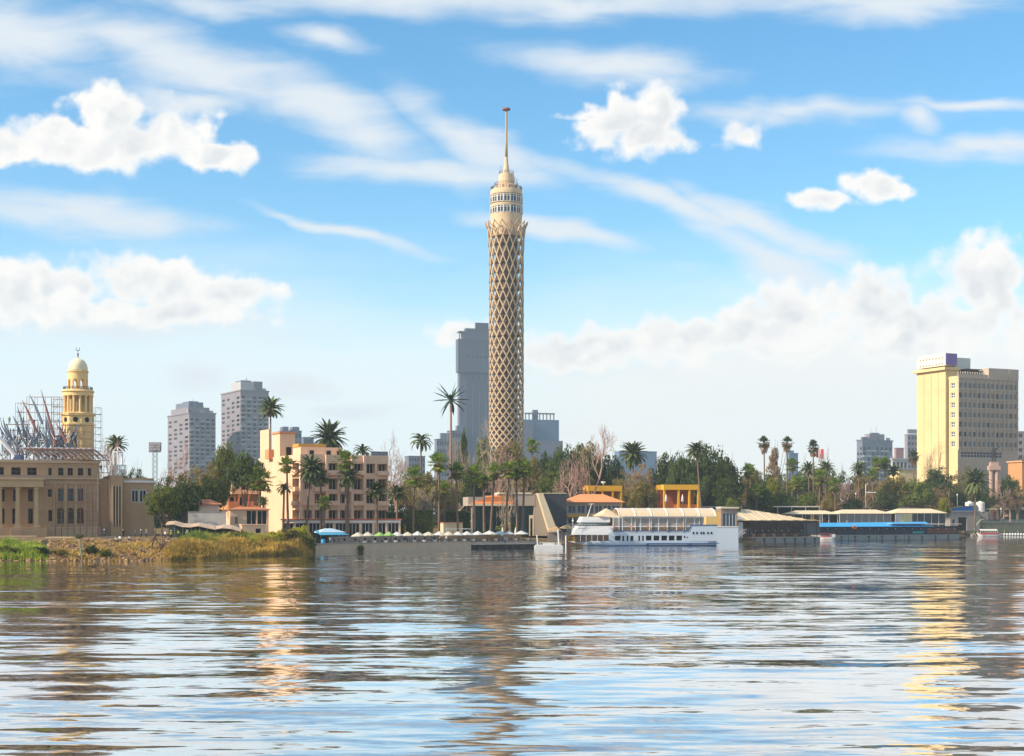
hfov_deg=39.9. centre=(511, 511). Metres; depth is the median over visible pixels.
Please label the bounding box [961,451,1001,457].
window
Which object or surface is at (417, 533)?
parasol
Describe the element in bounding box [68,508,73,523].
window
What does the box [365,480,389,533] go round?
palm tree
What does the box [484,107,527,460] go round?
lattice tower
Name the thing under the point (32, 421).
steel horn
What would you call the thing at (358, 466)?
window
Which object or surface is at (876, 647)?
river water
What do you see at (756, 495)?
palm tree
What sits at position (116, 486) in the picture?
slit window
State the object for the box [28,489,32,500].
window
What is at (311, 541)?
shrub
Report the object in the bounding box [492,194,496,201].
window
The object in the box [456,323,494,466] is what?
skyscraper
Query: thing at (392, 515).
hedge
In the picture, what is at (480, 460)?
broadleaf tree
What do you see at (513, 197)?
window
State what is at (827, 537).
motor boat
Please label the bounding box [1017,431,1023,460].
office building
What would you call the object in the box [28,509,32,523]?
window
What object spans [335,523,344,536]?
window
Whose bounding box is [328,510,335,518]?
window
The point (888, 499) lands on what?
broadleaf tree
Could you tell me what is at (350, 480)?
palm tree
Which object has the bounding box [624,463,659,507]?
broadleaf tree
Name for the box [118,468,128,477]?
broadleaf tree
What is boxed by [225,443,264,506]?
broadleaf tree
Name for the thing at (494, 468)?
palm tree
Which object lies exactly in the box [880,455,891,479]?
palm tree
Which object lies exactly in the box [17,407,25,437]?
steel horn
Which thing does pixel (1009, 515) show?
bare tree
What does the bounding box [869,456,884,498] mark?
palm tree
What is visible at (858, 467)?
palm tree
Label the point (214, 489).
broadleaf tree
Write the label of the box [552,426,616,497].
bare tree
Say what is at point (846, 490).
bare tree
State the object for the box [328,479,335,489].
window
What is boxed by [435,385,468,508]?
giant palm
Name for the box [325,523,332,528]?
window
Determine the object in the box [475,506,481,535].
window
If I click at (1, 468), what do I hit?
window
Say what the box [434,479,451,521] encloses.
palm tree
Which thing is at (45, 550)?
shrub
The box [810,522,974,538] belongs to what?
floating restaurant
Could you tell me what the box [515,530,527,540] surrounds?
parasol
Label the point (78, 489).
window
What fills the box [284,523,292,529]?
window
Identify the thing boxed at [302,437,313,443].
office building
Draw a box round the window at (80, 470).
[78,468,82,475]
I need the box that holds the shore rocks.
[0,552,301,560]
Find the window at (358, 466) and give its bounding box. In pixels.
[354,464,360,470]
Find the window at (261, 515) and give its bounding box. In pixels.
[257,511,266,524]
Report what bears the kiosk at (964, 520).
on the ground at (43, 540)
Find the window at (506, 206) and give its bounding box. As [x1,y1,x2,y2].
[504,204,509,211]
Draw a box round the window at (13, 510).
[12,509,14,523]
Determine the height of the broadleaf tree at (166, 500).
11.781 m
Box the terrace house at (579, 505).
[567,494,623,531]
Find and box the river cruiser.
[570,504,718,545]
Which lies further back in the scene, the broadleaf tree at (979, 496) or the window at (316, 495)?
the broadleaf tree at (979, 496)
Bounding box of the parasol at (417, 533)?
[413,531,422,541]
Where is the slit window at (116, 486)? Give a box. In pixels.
[116,486,117,525]
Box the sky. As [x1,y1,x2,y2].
[0,0,1023,511]
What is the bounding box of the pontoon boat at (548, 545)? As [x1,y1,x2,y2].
[534,530,562,548]
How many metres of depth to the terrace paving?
350.58 m
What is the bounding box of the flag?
[816,448,823,457]
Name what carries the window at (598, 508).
in the terrace house at (579, 505)
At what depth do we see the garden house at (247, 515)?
326.32 m
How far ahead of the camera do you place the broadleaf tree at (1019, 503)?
569.71 m
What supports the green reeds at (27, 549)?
on the ground at (43, 540)
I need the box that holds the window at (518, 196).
[516,194,520,202]
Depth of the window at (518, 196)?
595.62 m
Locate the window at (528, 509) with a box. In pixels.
[525,506,531,535]
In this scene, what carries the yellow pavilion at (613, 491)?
on the ground at (43, 540)
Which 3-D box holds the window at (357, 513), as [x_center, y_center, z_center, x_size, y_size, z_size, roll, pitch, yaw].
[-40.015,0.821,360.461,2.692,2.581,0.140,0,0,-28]
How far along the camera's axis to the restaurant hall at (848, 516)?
495.69 m
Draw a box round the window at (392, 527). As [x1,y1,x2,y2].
[388,523,398,533]
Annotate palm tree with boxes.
[106,434,128,464]
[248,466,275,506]
[256,396,284,428]
[257,496,268,507]
[276,481,291,527]
[278,454,297,529]
[293,453,325,529]
[309,418,348,449]
[311,469,332,529]
[315,494,331,528]
[331,448,357,536]
[335,465,361,535]
[353,444,372,454]
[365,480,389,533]
[387,484,409,522]
[401,464,427,533]
[409,433,432,476]
[427,451,450,536]
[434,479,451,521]
[445,461,467,535]
[464,463,483,535]
[478,474,493,532]
[486,462,504,530]
[498,459,520,532]
[511,467,521,534]
[517,459,534,535]
[525,437,540,457]
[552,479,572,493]
[618,441,647,482]
[685,440,707,507]
[739,462,756,520]
[748,483,763,510]
[757,435,769,485]
[781,436,793,494]
[785,457,800,497]
[788,474,808,505]
[799,460,816,492]
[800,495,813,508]
[807,439,819,519]
[810,468,830,521]
[818,459,834,498]
[824,477,842,510]
[849,461,867,498]
[865,467,879,500]
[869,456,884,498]
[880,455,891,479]
[885,465,900,481]
[907,450,921,508]
[960,468,991,527]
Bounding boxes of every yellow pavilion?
[583,481,621,507]
[656,485,698,507]
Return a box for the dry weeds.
[47,539,168,560]
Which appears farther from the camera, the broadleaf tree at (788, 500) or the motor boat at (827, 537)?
the broadleaf tree at (788, 500)
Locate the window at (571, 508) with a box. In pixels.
[568,505,575,512]
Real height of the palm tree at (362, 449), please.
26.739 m
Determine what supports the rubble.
on the ground at (43, 540)
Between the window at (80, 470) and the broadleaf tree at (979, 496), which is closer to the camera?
the window at (80, 470)
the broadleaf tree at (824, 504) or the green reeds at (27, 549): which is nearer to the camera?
the green reeds at (27, 549)
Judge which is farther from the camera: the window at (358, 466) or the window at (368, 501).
the window at (368, 501)
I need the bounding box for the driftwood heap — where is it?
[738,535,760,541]
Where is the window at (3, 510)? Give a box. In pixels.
[2,509,4,523]
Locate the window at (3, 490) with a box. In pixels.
[2,489,4,500]
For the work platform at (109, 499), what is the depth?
308.07 m
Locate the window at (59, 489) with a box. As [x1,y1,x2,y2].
[58,488,62,500]
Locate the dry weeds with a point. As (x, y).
(134, 544)
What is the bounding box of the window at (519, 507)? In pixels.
[518,506,524,535]
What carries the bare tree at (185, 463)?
on the ground at (43, 540)
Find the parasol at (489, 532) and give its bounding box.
[483,530,497,541]
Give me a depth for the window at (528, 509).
388.72 m
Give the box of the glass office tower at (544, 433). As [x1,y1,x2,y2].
[518,410,562,464]
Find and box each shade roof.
[699,506,741,520]
[754,506,819,522]
[815,508,863,522]
[863,507,920,510]
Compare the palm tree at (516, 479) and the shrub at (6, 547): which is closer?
the shrub at (6, 547)
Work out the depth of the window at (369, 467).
362.15 m
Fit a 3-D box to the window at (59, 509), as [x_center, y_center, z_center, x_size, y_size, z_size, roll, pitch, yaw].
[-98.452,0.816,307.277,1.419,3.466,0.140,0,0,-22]
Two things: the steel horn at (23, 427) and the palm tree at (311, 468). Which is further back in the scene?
the palm tree at (311, 468)
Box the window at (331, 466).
[328,463,335,469]
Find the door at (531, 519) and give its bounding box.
[530,518,532,535]
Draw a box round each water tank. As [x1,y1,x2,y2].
[965,501,973,505]
[976,501,984,511]
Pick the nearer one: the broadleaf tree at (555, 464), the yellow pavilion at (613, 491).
the yellow pavilion at (613, 491)
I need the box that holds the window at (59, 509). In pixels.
[57,508,63,523]
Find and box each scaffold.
[15,403,28,457]
[27,397,61,459]
[52,399,64,459]
[55,484,98,536]
[67,425,91,459]
[94,407,101,477]
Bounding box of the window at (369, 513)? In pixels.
[366,510,372,518]
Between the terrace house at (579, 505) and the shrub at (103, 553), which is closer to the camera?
the shrub at (103, 553)
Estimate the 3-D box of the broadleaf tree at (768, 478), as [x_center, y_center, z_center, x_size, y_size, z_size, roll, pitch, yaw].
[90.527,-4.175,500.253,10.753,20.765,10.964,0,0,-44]
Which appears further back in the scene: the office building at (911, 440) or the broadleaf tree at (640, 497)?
the office building at (911, 440)
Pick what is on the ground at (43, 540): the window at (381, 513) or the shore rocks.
the shore rocks
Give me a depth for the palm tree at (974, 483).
533.57 m
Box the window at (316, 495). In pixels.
[315,494,322,502]
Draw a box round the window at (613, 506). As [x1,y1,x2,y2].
[612,505,619,510]
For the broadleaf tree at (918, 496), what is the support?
on the ground at (43, 540)
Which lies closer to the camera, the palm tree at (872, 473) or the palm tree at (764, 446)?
the palm tree at (764, 446)
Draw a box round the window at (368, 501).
[366,494,372,503]
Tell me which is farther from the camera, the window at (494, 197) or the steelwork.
the window at (494, 197)
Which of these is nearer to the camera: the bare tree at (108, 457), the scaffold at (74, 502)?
the scaffold at (74, 502)
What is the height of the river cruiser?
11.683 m
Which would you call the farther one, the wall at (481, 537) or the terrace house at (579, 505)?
the terrace house at (579, 505)
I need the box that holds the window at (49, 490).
[48,489,51,496]
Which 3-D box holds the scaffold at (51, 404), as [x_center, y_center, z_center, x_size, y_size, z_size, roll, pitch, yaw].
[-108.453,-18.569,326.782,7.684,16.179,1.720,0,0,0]
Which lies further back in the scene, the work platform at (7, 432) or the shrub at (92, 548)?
the work platform at (7, 432)
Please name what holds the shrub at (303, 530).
on the ground at (43, 540)
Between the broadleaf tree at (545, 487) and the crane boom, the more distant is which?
the broadleaf tree at (545, 487)
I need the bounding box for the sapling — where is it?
[73,534,83,554]
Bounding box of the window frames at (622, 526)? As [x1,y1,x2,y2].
[613,517,703,530]
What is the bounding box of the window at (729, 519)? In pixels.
[723,513,735,525]
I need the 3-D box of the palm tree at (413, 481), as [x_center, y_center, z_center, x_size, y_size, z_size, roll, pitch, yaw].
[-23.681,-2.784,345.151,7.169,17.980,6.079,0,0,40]
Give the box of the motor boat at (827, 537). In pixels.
[818,534,834,538]
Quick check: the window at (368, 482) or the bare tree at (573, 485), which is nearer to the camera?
the window at (368, 482)
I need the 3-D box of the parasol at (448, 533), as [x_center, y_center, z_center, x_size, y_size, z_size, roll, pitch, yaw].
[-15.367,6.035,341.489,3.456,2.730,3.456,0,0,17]
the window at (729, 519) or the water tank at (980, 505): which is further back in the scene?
the water tank at (980, 505)
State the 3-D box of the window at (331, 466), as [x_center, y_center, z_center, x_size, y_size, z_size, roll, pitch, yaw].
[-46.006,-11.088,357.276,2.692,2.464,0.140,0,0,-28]
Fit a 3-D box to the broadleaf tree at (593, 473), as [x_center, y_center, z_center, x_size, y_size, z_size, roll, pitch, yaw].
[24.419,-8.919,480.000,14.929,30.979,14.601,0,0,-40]
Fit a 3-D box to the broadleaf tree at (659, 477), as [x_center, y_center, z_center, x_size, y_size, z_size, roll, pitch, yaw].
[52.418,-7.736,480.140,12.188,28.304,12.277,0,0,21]
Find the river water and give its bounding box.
[0,535,1023,755]
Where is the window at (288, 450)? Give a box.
[285,447,291,455]
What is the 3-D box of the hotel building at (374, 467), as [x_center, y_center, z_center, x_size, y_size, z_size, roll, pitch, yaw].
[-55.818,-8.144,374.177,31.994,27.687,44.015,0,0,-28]
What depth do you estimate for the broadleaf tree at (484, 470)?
438.79 m
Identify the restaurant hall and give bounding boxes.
[782,510,837,522]
[828,510,892,522]
[887,509,945,525]
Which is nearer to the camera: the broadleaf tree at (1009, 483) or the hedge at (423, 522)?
the hedge at (423, 522)
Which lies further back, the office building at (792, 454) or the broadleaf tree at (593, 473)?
the office building at (792, 454)
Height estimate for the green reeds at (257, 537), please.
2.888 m
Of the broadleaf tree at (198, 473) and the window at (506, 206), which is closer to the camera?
the broadleaf tree at (198, 473)
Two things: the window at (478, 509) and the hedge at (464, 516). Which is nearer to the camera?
the hedge at (464, 516)
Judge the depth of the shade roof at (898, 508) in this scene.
545.96 m
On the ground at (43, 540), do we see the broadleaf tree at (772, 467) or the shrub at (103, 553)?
the broadleaf tree at (772, 467)
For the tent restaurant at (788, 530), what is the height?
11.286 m
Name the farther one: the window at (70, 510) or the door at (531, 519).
the door at (531, 519)
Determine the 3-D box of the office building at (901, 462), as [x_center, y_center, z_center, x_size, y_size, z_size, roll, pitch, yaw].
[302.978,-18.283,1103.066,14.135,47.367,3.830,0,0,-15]
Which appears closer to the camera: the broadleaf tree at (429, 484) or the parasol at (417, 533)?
the parasol at (417, 533)
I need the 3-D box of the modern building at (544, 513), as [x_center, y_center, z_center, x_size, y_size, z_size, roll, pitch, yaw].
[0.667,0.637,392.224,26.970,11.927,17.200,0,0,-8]
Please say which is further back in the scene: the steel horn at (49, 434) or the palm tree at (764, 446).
the palm tree at (764, 446)
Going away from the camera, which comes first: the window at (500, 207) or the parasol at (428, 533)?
the parasol at (428, 533)
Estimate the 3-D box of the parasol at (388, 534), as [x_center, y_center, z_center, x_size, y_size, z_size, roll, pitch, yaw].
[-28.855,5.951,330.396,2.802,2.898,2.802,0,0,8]
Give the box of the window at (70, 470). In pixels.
[68,468,72,474]
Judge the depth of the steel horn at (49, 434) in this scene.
319.78 m
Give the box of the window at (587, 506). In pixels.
[586,505,593,512]
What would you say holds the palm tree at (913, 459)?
on the ground at (43, 540)
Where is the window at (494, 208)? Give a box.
[492,205,496,212]
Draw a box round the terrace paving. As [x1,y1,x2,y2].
[439,540,536,543]
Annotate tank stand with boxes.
[980,512,987,521]
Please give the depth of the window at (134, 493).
314.33 m
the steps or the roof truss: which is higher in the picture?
the roof truss
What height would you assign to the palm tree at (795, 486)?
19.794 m
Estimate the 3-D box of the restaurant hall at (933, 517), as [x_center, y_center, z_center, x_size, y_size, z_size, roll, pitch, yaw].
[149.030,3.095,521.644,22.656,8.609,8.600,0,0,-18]
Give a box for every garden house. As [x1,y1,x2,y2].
[193,499,221,510]
[227,507,269,531]
[439,522,462,537]
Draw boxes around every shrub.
[0,545,19,554]
[33,547,51,553]
[51,549,67,554]
[81,545,98,553]
[98,550,112,557]
[227,533,248,538]
[267,530,283,539]
[280,528,299,538]
[290,525,309,542]
[301,535,316,547]
[357,545,363,550]
[495,521,515,532]
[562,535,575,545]
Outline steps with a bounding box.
[45,537,75,537]
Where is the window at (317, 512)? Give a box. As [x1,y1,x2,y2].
[315,510,322,518]
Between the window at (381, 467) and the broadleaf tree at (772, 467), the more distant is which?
the broadleaf tree at (772, 467)
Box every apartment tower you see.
[167,399,216,494]
[220,380,269,470]
[856,433,892,506]
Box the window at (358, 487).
[354,479,360,489]
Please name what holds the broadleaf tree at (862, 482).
on the ground at (43, 540)
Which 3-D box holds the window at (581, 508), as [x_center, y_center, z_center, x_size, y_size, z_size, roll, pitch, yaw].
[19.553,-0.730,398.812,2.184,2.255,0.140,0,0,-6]
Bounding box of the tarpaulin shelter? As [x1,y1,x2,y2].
[165,521,240,537]
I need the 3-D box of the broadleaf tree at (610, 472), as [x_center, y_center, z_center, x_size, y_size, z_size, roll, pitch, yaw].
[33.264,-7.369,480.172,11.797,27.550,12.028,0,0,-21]
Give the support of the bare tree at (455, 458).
on the ground at (43, 540)
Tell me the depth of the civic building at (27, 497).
307.54 m
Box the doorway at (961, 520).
[958,517,965,530]
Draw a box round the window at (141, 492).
[139,490,145,501]
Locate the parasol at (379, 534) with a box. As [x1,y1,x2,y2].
[374,532,384,541]
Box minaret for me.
[60,348,94,459]
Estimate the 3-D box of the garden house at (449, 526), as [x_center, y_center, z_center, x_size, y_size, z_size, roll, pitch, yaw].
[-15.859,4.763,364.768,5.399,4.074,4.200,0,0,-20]
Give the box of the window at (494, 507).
[489,506,495,532]
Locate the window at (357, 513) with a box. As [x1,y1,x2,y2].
[354,510,360,518]
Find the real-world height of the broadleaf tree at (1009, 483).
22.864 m
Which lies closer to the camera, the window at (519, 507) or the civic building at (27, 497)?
the civic building at (27, 497)
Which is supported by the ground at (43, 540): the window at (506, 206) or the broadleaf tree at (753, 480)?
the broadleaf tree at (753, 480)
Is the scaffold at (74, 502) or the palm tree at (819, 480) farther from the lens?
the palm tree at (819, 480)
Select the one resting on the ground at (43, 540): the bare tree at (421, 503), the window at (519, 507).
the bare tree at (421, 503)
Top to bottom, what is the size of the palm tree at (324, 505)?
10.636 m
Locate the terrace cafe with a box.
[985,506,1023,521]
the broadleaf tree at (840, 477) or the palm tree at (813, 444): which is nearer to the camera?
the palm tree at (813, 444)
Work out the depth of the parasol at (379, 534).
329.25 m
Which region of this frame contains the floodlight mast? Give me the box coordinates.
[149,442,160,483]
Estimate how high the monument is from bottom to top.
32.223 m
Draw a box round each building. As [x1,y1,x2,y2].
[0,447,155,536]
[219,429,389,533]
[277,427,301,443]
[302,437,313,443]
[404,456,425,491]
[434,433,449,511]
[448,426,464,509]
[463,492,566,535]
[614,451,656,485]
[788,450,798,480]
[889,468,916,508]
[890,458,907,467]
[894,448,903,457]
[904,429,916,479]
[913,353,1018,500]
[1006,460,1023,505]
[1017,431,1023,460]
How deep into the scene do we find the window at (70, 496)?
308.03 m
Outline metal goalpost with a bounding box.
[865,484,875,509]
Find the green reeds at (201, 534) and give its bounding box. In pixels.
[177,528,315,544]
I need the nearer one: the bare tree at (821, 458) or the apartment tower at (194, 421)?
the bare tree at (821, 458)
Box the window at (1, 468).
[0,467,3,474]
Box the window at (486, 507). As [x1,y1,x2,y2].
[482,506,488,532]
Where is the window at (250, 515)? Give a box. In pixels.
[246,511,255,523]
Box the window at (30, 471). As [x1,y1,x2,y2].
[27,468,36,474]
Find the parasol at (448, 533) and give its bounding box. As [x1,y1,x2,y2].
[441,531,455,539]
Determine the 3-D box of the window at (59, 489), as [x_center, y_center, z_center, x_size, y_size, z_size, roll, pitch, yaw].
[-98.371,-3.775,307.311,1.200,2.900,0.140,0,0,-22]
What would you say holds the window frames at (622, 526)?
in the river cruiser
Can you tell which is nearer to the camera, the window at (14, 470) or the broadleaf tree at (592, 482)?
the window at (14, 470)
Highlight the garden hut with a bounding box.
[239,524,265,533]
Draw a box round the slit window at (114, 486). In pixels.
[114,486,114,525]
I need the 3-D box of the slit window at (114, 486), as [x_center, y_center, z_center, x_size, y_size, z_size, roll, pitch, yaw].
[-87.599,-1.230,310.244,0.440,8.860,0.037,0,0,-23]
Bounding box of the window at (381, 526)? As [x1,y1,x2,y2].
[375,523,385,533]
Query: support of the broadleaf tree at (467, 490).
on the ground at (43, 540)
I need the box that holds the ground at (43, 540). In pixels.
[0,519,976,560]
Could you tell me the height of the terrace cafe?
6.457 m
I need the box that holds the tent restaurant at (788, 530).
[737,509,819,540]
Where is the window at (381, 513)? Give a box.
[378,510,384,518]
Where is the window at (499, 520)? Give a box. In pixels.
[497,506,503,531]
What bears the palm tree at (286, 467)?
on the ground at (43, 540)
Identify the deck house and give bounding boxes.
[704,510,718,525]
[716,507,738,525]
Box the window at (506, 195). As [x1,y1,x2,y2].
[504,193,509,200]
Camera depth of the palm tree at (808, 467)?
544.33 m
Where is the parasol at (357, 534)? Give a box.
[351,532,364,536]
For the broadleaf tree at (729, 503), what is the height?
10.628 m
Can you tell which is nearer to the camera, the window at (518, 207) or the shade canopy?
the shade canopy
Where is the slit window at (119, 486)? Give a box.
[119,486,120,525]
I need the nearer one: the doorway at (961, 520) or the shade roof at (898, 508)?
the doorway at (961, 520)
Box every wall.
[0,536,37,537]
[187,511,226,525]
[315,541,471,551]
[328,535,438,542]
[440,535,519,541]
[958,522,1023,534]
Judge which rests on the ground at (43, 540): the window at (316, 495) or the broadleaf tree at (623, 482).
the broadleaf tree at (623, 482)
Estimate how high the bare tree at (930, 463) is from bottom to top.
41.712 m
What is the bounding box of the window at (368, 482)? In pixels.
[366,479,372,486]
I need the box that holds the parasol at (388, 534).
[384,532,394,535]
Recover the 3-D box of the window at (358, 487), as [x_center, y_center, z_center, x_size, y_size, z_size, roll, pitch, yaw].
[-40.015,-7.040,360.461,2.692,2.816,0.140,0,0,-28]
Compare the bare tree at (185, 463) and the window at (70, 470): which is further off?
the bare tree at (185, 463)
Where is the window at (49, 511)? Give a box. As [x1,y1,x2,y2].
[48,510,51,520]
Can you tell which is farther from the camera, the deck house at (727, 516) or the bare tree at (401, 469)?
the bare tree at (401, 469)
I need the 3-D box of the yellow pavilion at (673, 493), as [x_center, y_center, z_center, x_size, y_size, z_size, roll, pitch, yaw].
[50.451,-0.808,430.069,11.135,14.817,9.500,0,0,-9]
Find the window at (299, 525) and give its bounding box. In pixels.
[296,523,304,527]
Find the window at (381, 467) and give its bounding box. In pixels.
[378,464,384,470]
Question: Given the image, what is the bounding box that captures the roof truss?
[21,447,109,460]
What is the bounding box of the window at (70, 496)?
[68,489,72,500]
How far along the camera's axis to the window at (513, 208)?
593.88 m
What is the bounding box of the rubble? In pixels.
[47,538,175,560]
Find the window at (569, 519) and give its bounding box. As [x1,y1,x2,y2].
[568,518,575,523]
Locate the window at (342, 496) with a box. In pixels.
[340,494,344,503]
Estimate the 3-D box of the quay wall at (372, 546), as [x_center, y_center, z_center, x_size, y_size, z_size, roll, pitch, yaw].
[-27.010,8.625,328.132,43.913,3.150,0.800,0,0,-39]
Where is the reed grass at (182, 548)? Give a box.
[159,532,315,559]
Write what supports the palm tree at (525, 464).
on the ground at (43, 540)
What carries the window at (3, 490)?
in the civic building at (27, 497)
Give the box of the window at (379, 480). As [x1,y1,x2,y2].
[378,479,384,489]
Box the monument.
[987,447,1000,521]
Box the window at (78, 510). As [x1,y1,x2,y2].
[77,508,82,523]
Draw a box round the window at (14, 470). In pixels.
[11,467,20,474]
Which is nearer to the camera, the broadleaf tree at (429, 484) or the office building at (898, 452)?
the broadleaf tree at (429, 484)
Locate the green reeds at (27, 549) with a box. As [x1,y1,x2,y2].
[0,534,47,560]
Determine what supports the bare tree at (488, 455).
on the ground at (43, 540)
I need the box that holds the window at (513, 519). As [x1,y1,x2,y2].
[511,506,515,530]
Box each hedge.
[386,512,404,533]
[405,510,432,535]
[445,511,469,535]
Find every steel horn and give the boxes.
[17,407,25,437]
[22,400,37,432]
[29,394,43,423]
[41,391,56,445]
[45,414,51,442]
[56,424,66,442]
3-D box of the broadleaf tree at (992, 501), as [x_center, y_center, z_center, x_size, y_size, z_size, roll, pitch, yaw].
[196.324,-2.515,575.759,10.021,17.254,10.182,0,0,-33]
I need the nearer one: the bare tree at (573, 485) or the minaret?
the minaret
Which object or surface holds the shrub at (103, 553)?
on the rubble
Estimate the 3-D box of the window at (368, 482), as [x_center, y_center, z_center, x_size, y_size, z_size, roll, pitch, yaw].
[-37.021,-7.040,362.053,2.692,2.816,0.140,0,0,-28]
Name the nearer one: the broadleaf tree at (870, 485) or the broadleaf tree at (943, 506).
the broadleaf tree at (943, 506)
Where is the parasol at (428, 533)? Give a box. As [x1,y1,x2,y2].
[421,531,435,541]
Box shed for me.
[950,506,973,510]
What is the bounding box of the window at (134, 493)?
[131,490,137,501]
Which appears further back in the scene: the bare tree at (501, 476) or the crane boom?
the bare tree at (501, 476)
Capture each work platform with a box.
[5,424,29,458]
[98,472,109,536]
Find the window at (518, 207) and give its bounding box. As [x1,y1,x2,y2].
[516,205,520,213]
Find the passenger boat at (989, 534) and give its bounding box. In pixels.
[977,529,999,535]
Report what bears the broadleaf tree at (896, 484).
on the ground at (43, 540)
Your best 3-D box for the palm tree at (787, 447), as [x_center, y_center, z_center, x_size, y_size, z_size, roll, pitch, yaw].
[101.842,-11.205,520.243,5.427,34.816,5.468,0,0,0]
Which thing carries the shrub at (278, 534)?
on the ground at (43, 540)
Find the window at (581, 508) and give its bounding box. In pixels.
[577,505,584,512]
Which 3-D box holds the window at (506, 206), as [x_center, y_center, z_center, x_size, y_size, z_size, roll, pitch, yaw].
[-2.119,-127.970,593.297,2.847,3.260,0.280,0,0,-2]
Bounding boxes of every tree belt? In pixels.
[154,477,723,527]
[736,478,1023,520]
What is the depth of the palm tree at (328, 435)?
423.31 m
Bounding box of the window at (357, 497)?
[354,494,360,500]
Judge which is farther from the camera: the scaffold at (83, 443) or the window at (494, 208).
the window at (494, 208)
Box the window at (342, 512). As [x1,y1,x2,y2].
[340,510,344,518]
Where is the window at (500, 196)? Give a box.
[497,193,503,200]
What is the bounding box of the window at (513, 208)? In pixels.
[510,204,516,211]
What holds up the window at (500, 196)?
in the lattice tower at (507, 231)
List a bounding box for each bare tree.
[101,438,126,478]
[160,439,191,526]
[381,433,411,510]
[415,485,437,522]
[442,430,484,510]
[476,417,504,525]
[481,441,536,493]
[496,478,518,530]
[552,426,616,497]
[553,448,587,497]
[803,446,829,505]
[812,485,829,522]
[823,467,887,511]
[916,442,944,507]
[993,476,1020,521]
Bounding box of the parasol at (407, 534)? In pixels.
[402,532,413,535]
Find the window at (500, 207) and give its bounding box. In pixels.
[497,204,503,211]
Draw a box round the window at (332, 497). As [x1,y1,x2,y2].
[328,494,335,500]
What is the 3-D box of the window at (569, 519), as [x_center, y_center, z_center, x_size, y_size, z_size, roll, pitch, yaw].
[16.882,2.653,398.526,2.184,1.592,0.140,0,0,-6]
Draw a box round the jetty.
[471,543,534,548]
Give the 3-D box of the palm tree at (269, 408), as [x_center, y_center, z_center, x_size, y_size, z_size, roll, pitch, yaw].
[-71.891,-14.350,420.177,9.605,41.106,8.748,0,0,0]
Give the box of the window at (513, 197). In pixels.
[510,193,516,200]
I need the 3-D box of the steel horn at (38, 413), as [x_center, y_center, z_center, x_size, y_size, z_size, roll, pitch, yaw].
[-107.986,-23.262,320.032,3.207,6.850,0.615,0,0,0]
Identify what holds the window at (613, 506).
in the terrace house at (579, 505)
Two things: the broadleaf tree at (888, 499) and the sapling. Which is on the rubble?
the sapling
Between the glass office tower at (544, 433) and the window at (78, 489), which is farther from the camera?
the glass office tower at (544, 433)
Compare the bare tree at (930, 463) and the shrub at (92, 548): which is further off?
the bare tree at (930, 463)
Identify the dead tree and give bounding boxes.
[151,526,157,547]
[156,536,167,549]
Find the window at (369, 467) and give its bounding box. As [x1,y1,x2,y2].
[366,464,372,472]
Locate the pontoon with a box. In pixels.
[717,526,738,542]
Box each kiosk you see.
[310,528,348,542]
[946,511,980,530]
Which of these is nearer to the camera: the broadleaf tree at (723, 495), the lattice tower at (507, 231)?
the broadleaf tree at (723, 495)
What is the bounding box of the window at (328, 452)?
[326,450,331,454]
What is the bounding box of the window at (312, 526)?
[309,523,319,533]
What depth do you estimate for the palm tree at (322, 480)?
337.17 m
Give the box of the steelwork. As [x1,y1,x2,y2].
[0,418,78,459]
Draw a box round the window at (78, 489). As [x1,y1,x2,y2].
[78,489,82,500]
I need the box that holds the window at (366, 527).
[362,523,371,534]
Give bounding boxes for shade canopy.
[548,524,572,541]
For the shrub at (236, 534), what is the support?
on the ground at (43, 540)
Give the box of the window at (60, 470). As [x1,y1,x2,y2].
[58,468,62,474]
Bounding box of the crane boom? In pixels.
[0,436,23,459]
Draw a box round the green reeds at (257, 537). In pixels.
[245,534,269,540]
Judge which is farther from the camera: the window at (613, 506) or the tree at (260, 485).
the window at (613, 506)
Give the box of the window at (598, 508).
[595,505,601,512]
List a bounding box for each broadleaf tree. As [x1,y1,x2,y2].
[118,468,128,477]
[128,462,143,477]
[142,485,181,536]
[156,465,189,525]
[172,478,201,522]
[184,456,218,495]
[191,475,234,510]
[208,440,238,500]
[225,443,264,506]
[393,475,417,509]
[410,471,445,509]
[440,480,464,510]
[453,467,491,509]
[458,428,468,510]
[476,434,493,473]
[482,462,506,495]
[493,438,526,491]
[513,454,543,493]
[535,447,551,478]
[535,470,570,498]
[545,444,582,482]
[568,441,607,485]
[568,472,595,496]
[595,454,626,495]
[612,470,631,507]
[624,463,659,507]
[626,480,657,507]
[649,450,675,492]
[665,450,700,484]
[682,472,719,505]
[693,443,728,505]
[708,479,743,505]
[712,454,744,498]
[726,497,741,511]
[739,467,762,520]
[746,486,777,520]
[751,473,781,502]
[765,441,785,486]
[766,477,779,504]
[773,492,798,520]
[778,472,796,499]
[788,471,814,503]
[798,490,819,509]
[809,470,833,506]
[817,491,838,511]
[827,465,850,507]
[843,496,863,509]
[845,474,874,503]
[863,476,882,504]
[868,490,898,511]
[874,475,912,506]
[894,478,934,508]
[924,465,954,509]
[930,484,953,510]
[937,497,949,513]
[945,489,967,509]
[950,462,973,500]
[971,491,987,510]
[979,487,1003,511]
[999,474,1022,511]
[1002,486,1023,521]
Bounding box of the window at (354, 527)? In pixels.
[349,523,358,535]
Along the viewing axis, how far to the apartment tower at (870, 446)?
1659.47 m
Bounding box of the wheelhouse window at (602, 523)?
[578,522,607,524]
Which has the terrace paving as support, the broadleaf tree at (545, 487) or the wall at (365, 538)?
the wall at (365, 538)

